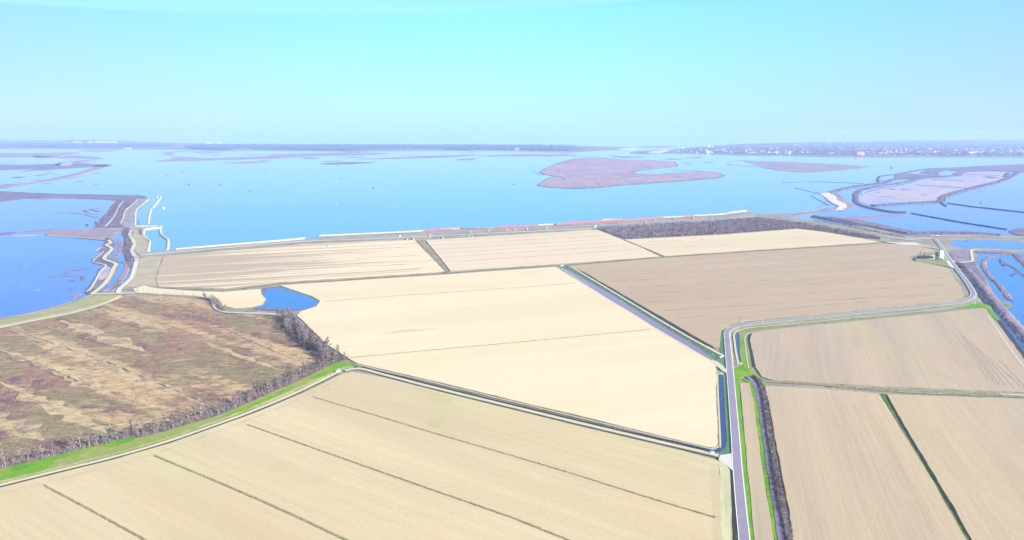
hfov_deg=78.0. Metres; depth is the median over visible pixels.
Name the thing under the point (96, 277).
path
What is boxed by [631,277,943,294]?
plough ridge
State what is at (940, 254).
shed
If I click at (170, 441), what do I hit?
path
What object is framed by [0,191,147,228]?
marsh ground
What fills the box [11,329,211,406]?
ground
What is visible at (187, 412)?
bare tree
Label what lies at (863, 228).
scrub
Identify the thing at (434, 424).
ground
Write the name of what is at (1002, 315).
scrub
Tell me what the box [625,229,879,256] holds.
ground
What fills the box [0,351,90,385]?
ground
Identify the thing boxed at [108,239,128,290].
marsh ground
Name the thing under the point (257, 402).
ground
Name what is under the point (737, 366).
ground
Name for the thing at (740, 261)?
plough ridge
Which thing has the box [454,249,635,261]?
plough ridge
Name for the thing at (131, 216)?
marsh ground
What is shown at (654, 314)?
scrub
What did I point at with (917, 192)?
marsh ground
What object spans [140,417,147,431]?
bare tree
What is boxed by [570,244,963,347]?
ground
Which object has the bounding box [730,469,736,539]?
ground
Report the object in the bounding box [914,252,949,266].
ground
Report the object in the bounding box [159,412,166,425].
bare tree
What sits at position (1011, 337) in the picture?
ground
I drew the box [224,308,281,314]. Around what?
undergrowth
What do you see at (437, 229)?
rock wall
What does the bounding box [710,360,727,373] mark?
path
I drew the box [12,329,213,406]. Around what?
ground
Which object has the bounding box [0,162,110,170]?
marsh ground
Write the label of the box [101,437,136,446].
ground
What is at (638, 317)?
path
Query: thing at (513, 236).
plough ridge
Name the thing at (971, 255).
path
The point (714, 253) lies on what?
ground
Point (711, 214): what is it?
rock wall
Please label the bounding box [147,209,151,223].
rock wall
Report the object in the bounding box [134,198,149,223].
rock wall
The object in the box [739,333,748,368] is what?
ground
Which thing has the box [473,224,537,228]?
rock wall
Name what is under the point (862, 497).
wheel tracks
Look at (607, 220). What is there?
rock wall
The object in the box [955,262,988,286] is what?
ground
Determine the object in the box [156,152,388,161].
marsh ground
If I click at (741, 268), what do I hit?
plough ridge
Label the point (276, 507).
grass strip
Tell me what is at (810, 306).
plough ridge
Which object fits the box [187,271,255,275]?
plough ridge
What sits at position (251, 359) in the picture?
ground
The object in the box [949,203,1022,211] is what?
brush fence
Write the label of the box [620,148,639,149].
coast ground
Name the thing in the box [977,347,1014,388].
ground
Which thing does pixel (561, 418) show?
path
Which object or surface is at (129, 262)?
marsh ground
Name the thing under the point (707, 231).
thicket
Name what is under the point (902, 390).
dry grass
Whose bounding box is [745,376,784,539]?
ground
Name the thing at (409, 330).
ground
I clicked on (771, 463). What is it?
scrub
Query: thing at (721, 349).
ground
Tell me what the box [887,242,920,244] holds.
ground
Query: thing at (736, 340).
water
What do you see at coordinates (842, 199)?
marsh ground
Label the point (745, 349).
path
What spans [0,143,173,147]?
wood
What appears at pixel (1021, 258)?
ground
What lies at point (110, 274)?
path
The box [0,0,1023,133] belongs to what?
sky
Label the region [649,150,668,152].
coast ground
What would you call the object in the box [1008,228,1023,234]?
marsh ground
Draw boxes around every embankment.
[812,215,904,232]
[828,177,903,192]
[852,194,905,212]
[854,174,962,194]
[871,171,1019,205]
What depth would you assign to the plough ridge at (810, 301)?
746.58 m
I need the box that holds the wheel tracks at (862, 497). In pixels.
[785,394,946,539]
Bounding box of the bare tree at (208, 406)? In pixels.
[203,401,210,413]
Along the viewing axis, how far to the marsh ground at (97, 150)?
6296.52 m
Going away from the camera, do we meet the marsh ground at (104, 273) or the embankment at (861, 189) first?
the marsh ground at (104, 273)
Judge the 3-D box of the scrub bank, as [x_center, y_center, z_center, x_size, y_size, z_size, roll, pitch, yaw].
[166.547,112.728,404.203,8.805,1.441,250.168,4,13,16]
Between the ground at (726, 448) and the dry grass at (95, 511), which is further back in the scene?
the ground at (726, 448)
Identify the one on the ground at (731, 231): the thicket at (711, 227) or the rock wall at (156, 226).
the thicket at (711, 227)
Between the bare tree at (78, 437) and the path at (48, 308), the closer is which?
the bare tree at (78, 437)
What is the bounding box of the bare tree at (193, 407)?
[190,405,197,418]
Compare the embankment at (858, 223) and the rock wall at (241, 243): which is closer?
the rock wall at (241, 243)
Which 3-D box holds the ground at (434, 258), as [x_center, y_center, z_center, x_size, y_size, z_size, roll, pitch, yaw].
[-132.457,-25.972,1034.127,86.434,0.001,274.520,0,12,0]
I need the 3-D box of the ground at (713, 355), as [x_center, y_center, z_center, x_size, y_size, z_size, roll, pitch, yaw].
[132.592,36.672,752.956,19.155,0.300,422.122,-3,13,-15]
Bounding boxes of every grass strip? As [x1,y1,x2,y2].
[43,485,146,539]
[154,455,347,539]
[248,424,569,539]
[312,396,715,517]
[326,283,572,301]
[350,329,649,357]
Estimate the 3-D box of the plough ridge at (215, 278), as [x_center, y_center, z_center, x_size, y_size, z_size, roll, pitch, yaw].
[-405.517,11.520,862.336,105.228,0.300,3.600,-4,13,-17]
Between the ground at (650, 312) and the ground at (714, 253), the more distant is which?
the ground at (714, 253)
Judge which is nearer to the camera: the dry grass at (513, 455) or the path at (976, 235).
the dry grass at (513, 455)
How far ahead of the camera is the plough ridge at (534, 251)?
1054.29 m
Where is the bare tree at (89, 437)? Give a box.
[83,431,91,446]
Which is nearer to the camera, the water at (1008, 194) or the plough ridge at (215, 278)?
the plough ridge at (215, 278)
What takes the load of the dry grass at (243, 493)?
on the ground at (287, 475)
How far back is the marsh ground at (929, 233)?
1265.31 m
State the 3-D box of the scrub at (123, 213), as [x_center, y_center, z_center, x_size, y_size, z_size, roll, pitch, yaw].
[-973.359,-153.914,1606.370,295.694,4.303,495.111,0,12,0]
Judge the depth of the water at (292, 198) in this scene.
2466.01 m
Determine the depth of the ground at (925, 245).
1109.02 m
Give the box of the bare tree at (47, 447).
[44,441,50,455]
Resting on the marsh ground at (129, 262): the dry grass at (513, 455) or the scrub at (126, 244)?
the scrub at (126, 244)
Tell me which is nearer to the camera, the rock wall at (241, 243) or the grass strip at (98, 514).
the grass strip at (98, 514)
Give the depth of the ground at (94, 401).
552.80 m
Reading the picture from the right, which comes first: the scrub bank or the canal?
the canal
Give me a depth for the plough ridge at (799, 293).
787.54 m
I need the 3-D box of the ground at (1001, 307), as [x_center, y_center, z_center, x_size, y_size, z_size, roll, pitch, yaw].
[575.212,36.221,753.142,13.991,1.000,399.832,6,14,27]
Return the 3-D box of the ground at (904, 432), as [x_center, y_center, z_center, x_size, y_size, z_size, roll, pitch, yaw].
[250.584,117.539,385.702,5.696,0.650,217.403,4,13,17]
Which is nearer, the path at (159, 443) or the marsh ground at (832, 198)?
the path at (159, 443)
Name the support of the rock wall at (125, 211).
on the marsh ground at (8, 196)
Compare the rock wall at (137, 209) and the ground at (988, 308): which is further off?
the rock wall at (137, 209)
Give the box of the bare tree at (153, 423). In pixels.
[150,419,156,433]
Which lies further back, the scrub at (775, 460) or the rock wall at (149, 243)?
the rock wall at (149, 243)
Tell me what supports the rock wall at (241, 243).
in the water at (292, 198)
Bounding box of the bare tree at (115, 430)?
[112,425,120,440]
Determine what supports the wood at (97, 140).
on the coast ground at (178, 146)
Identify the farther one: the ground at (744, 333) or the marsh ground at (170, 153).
the marsh ground at (170, 153)
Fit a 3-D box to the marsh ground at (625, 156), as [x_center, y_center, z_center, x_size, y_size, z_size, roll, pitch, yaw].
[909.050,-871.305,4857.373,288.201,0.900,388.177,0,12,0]
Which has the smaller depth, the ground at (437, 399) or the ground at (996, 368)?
the ground at (437, 399)
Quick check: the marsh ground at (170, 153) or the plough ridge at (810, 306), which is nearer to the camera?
the plough ridge at (810, 306)
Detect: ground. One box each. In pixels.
[0,140,635,152]
[0,152,78,156]
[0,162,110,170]
[0,164,111,188]
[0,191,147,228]
[0,212,1023,539]
[0,232,16,234]
[0,295,120,325]
[0,296,318,458]
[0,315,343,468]
[0,350,119,397]
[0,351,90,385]
[0,362,358,482]
[0,372,732,539]
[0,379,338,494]
[0,382,110,433]
[0,412,44,440]
[6,446,92,472]
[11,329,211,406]
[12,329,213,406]
[21,228,79,232]
[32,156,102,164]
[44,228,123,239]
[48,275,84,279]
[60,162,72,165]
[60,320,147,351]
[79,150,115,151]
[84,238,117,294]
[99,266,110,279]
[101,308,166,331]
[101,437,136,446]
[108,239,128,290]
[121,198,147,226]
[121,229,131,267]
[125,256,160,287]
[132,229,147,252]
[132,286,266,308]
[137,214,750,254]
[155,240,444,288]
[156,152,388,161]
[158,265,555,289]
[162,151,184,156]
[176,228,592,254]
[176,304,294,359]
[201,340,286,371]
[225,388,288,415]
[228,162,268,162]
[252,287,317,310]
[280,267,719,448]
[311,364,346,378]
[320,162,375,164]
[361,367,705,450]
[369,154,476,158]
[383,328,434,333]
[417,240,448,272]
[425,230,659,271]
[426,418,442,427]
[428,394,452,406]
[484,154,574,156]
[537,157,724,187]
[538,157,722,187]
[560,265,723,361]
[570,243,872,264]
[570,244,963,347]
[582,272,709,345]
[596,219,879,239]
[612,156,637,157]
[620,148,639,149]
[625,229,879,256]
[629,140,1023,157]
[642,146,675,146]
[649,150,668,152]
[718,374,729,454]
[719,328,726,435]
[719,466,729,539]
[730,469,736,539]
[732,349,787,512]
[734,365,754,539]
[738,308,974,371]
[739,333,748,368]
[740,383,773,539]
[743,379,777,539]
[744,161,864,172]
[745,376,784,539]
[748,334,754,366]
[749,308,1023,393]
[762,379,1023,396]
[768,192,854,215]
[811,216,1000,236]
[820,192,846,210]
[841,213,905,218]
[858,171,1010,203]
[881,394,968,539]
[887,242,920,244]
[894,173,940,179]
[912,243,935,247]
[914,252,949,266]
[920,164,1023,174]
[949,250,969,260]
[954,302,999,319]
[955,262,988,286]
[958,267,1023,358]
[960,334,996,385]
[962,268,1023,338]
[963,335,999,385]
[970,341,1005,385]
[976,252,1023,266]
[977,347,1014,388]
[980,254,1012,299]
[1002,262,1023,276]
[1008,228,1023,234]
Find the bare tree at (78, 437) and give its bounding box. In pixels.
[75,428,83,446]
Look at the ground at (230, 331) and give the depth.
636.16 m
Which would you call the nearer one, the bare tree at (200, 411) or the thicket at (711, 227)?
the bare tree at (200, 411)
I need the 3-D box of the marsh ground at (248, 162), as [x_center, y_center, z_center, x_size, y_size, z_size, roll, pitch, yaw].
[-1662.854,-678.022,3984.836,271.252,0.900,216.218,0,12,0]
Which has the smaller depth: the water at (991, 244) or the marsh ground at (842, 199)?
the water at (991, 244)
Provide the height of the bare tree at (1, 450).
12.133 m
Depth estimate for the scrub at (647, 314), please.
691.65 m
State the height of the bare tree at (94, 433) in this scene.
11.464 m
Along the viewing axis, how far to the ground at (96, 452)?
409.94 m
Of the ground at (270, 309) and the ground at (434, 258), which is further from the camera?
the ground at (434, 258)
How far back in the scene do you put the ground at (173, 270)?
952.46 m
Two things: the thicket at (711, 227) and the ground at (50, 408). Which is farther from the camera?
the thicket at (711, 227)
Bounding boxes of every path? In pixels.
[0,295,90,318]
[0,296,121,327]
[0,372,339,486]
[0,373,339,486]
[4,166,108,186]
[85,262,106,291]
[90,240,117,293]
[91,292,279,314]
[105,202,122,225]
[115,227,138,292]
[140,216,932,255]
[345,368,719,457]
[358,364,720,449]
[561,268,709,359]
[569,266,724,356]
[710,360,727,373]
[719,453,732,470]
[733,304,968,362]
[744,332,751,367]
[938,235,1023,238]
[953,249,1020,262]
[988,316,1023,366]
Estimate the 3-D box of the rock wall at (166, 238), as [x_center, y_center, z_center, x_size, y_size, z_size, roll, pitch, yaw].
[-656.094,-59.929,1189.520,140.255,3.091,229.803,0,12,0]
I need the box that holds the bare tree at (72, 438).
[68,435,75,447]
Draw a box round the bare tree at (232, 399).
[231,394,237,404]
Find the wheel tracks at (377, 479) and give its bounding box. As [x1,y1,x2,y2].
[1,398,704,539]
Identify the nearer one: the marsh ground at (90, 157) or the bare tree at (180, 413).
the bare tree at (180, 413)
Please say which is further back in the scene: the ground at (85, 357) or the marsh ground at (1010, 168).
the marsh ground at (1010, 168)
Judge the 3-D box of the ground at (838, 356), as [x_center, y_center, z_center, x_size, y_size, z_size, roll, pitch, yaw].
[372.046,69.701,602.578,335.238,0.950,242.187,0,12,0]
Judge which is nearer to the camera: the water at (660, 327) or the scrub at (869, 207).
the water at (660, 327)
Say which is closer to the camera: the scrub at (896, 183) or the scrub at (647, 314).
the scrub at (647, 314)
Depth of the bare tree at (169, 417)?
429.61 m
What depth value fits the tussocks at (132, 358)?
564.05 m
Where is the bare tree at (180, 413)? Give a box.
[178,411,185,424]
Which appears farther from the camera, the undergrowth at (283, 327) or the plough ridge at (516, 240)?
the plough ridge at (516, 240)
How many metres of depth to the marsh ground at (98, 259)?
959.62 m
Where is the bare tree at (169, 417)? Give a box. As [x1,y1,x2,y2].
[167,411,177,427]
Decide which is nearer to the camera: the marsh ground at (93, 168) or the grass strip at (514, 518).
the grass strip at (514, 518)
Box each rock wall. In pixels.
[120,199,137,222]
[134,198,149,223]
[135,225,161,229]
[142,228,150,251]
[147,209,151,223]
[159,228,169,249]
[176,237,304,249]
[319,230,422,235]
[423,228,452,230]
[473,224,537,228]
[555,217,662,224]
[694,213,728,215]
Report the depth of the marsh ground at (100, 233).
1245.86 m
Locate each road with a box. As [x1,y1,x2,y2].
[722,238,977,539]
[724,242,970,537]
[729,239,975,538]
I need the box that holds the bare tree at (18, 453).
[16,447,24,460]
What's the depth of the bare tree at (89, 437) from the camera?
404.36 m
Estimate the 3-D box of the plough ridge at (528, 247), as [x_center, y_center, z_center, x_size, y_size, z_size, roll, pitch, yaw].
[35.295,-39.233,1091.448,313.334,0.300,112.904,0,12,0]
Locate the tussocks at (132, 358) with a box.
[0,296,320,462]
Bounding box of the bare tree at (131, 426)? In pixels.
[127,419,133,431]
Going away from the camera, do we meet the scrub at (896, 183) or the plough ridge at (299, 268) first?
the plough ridge at (299, 268)
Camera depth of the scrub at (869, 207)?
1666.26 m
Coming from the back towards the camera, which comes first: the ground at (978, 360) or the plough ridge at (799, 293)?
the plough ridge at (799, 293)
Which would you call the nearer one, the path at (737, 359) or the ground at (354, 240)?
the path at (737, 359)
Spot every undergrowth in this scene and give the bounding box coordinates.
[0,360,338,467]
[3,365,326,466]
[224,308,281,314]
[274,316,348,362]
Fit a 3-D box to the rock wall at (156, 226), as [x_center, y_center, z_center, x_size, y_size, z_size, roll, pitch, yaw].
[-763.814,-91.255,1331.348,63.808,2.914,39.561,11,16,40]
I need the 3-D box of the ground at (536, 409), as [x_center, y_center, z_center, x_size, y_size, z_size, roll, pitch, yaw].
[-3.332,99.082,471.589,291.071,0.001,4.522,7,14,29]
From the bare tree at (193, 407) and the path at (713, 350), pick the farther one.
the path at (713, 350)
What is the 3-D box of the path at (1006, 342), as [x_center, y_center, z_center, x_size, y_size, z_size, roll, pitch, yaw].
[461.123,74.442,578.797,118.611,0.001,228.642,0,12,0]
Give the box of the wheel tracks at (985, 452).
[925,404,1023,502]
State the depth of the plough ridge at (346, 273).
891.93 m
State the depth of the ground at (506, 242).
1063.11 m
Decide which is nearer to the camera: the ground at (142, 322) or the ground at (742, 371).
the ground at (742, 371)
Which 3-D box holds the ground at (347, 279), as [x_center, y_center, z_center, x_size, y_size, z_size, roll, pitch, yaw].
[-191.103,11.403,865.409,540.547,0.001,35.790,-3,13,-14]
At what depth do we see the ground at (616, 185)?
2713.08 m
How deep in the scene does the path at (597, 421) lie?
454.14 m
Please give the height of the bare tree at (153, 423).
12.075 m
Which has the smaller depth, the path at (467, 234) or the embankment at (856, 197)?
the path at (467, 234)
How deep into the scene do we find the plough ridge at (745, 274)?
885.97 m
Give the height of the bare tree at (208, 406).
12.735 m
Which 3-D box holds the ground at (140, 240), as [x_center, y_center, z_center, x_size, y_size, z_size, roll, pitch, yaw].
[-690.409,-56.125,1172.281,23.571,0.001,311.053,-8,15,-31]
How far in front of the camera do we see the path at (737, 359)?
659.64 m
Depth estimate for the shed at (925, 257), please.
995.63 m
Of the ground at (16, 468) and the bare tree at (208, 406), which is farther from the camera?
the bare tree at (208, 406)
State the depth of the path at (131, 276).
937.79 m
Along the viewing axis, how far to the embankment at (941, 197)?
1981.76 m
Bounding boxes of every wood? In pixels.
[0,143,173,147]
[0,143,576,148]
[70,140,126,141]
[185,145,589,150]
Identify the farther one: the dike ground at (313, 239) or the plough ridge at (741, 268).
the dike ground at (313, 239)
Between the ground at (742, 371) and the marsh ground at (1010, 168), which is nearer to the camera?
the ground at (742, 371)
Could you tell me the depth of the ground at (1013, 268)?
927.99 m
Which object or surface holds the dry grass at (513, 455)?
on the ground at (287, 475)
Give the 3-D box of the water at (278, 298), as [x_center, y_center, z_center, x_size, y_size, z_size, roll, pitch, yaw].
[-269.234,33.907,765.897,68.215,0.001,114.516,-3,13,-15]
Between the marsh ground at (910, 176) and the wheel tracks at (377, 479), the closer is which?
the wheel tracks at (377, 479)
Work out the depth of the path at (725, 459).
388.75 m
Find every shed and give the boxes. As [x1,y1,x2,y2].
[917,255,933,258]
[938,250,943,259]
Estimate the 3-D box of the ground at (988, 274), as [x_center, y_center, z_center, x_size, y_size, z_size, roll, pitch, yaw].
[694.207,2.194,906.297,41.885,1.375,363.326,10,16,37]
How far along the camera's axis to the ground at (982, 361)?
553.34 m
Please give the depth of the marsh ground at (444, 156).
4693.75 m
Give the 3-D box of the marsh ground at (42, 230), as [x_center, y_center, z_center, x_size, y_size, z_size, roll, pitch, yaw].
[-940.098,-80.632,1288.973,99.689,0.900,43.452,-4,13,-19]
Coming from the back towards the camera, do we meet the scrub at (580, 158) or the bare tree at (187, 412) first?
the scrub at (580, 158)
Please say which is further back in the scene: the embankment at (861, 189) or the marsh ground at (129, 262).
the embankment at (861, 189)
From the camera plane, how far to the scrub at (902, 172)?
3014.93 m
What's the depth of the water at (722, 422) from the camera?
439.85 m
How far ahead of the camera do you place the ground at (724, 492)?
344.80 m
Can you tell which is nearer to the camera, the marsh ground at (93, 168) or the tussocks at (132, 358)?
the tussocks at (132, 358)
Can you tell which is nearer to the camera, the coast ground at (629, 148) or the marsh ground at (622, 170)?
the marsh ground at (622, 170)
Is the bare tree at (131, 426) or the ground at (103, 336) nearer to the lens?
the bare tree at (131, 426)
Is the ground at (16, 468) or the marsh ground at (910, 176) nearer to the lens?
the ground at (16, 468)
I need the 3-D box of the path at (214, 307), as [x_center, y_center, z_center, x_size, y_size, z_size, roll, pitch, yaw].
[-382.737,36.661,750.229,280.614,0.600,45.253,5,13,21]
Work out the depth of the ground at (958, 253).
1022.82 m
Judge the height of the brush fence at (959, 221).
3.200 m
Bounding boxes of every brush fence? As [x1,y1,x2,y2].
[911,213,1006,229]
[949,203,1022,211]
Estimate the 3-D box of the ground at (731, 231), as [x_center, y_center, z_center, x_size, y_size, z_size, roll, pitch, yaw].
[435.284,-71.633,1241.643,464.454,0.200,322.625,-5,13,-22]
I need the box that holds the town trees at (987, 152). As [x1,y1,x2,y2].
[680,140,1023,155]
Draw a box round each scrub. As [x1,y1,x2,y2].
[0,191,145,196]
[93,199,121,227]
[111,199,134,223]
[123,227,139,261]
[553,158,608,163]
[566,266,720,355]
[589,275,705,343]
[752,375,792,539]
[755,374,790,537]
[755,377,789,538]
[812,216,905,233]
[814,220,903,236]
[832,178,901,191]
[852,175,954,194]
[852,194,905,212]
[874,171,1018,205]
[876,168,930,181]
[906,231,999,235]
[956,261,1023,340]
[982,254,1012,298]
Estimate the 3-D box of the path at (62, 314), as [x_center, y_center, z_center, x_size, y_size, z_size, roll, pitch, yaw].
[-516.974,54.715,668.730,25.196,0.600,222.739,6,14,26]
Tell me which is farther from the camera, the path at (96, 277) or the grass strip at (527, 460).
the path at (96, 277)
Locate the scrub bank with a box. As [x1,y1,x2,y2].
[751,375,793,539]
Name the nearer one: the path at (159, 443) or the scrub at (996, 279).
the path at (159, 443)
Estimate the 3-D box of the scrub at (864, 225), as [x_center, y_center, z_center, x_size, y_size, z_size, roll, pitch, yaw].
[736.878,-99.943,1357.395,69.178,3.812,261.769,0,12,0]
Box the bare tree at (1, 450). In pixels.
[0,448,6,462]
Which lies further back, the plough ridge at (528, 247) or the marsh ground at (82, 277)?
the plough ridge at (528, 247)
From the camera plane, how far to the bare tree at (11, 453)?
384.19 m
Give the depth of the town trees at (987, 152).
6361.17 m
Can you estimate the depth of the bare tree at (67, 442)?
397.29 m
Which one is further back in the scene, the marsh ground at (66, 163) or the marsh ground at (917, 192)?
the marsh ground at (66, 163)
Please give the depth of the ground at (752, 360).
579.52 m
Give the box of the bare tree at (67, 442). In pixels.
[65,439,70,451]
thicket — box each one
[597,216,878,238]
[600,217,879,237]
[603,220,852,235]
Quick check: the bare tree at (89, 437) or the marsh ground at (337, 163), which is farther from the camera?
the marsh ground at (337, 163)
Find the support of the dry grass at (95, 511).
on the ground at (287, 475)
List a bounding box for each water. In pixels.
[0,133,1023,251]
[0,198,129,317]
[256,288,318,309]
[562,268,713,359]
[642,375,725,452]
[735,333,740,362]
[816,170,1023,235]
[886,397,963,531]
[950,240,1023,249]
[976,253,1023,325]
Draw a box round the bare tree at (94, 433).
[92,430,98,445]
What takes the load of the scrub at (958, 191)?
on the embankment at (941, 197)
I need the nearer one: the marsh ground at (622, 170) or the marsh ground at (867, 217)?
the marsh ground at (867, 217)
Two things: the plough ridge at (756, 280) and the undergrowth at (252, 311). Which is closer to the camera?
the undergrowth at (252, 311)
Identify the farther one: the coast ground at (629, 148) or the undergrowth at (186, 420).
the coast ground at (629, 148)
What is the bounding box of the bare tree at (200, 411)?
[197,399,203,416]
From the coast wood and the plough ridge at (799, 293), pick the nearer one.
the plough ridge at (799, 293)
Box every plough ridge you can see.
[180,276,249,280]
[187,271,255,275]
[256,266,339,270]
[279,269,412,277]
[433,231,594,241]
[435,239,597,249]
[439,242,608,253]
[441,236,589,244]
[443,245,623,257]
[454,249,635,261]
[602,260,891,275]
[613,267,876,281]
[617,252,892,268]
[628,273,893,287]
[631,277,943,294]
[647,285,943,301]
[664,295,915,310]
[678,295,932,318]
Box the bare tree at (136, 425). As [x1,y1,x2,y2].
[133,421,138,434]
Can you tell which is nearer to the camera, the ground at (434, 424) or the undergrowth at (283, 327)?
the ground at (434, 424)
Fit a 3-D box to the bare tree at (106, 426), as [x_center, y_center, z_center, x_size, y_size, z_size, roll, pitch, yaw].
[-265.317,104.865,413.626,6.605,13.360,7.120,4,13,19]
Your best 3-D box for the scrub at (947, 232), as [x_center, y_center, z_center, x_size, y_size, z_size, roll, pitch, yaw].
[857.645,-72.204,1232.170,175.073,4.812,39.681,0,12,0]
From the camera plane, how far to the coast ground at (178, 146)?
7787.68 m
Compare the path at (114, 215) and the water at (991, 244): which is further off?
the path at (114, 215)
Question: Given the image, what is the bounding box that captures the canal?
[957,265,1023,350]
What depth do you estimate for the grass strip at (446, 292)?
787.60 m
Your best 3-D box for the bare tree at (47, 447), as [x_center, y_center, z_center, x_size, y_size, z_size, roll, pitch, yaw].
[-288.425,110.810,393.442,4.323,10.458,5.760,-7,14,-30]
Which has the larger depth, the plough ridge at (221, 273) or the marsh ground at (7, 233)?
the marsh ground at (7, 233)
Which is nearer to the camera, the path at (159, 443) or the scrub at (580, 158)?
the path at (159, 443)
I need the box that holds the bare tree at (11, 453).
[7,447,15,463]
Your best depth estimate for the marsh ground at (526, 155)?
5061.89 m
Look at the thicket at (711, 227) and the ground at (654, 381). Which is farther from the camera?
the thicket at (711, 227)
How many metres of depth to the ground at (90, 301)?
714.40 m
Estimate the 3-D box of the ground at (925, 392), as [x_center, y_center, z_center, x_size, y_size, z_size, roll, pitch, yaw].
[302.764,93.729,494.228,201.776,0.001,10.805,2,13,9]
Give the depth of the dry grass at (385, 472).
373.71 m
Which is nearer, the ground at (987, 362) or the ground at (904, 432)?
the ground at (904, 432)
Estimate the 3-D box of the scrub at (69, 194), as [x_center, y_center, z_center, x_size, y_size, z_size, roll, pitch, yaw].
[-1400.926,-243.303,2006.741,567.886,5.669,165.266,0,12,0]
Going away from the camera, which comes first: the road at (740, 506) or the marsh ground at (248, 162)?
the road at (740, 506)
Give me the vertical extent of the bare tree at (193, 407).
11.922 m
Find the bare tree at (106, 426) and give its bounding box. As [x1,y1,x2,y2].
[103,421,113,438]
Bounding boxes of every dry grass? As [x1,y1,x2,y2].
[43,484,140,537]
[157,265,552,289]
[159,458,348,539]
[247,423,564,536]
[313,396,713,516]
[767,380,1021,396]
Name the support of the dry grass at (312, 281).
on the ground at (347, 279)
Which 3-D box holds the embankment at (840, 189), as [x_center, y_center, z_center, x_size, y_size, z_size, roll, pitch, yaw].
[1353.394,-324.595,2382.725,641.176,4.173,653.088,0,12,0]
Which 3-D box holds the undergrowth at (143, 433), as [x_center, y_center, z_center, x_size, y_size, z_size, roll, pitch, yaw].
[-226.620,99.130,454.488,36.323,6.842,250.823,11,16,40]
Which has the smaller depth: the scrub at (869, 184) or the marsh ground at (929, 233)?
the marsh ground at (929, 233)
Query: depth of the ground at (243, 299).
774.05 m
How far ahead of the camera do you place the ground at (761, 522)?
375.13 m
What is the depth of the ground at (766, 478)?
386.25 m
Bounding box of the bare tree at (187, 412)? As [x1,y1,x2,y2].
[185,407,191,420]
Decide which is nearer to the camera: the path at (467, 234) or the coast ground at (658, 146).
the path at (467, 234)
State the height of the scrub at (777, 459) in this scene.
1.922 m
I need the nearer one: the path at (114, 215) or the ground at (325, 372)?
the ground at (325, 372)
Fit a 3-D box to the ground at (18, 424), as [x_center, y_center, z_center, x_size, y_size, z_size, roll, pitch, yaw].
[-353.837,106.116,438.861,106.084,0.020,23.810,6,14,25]
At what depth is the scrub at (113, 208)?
1531.59 m

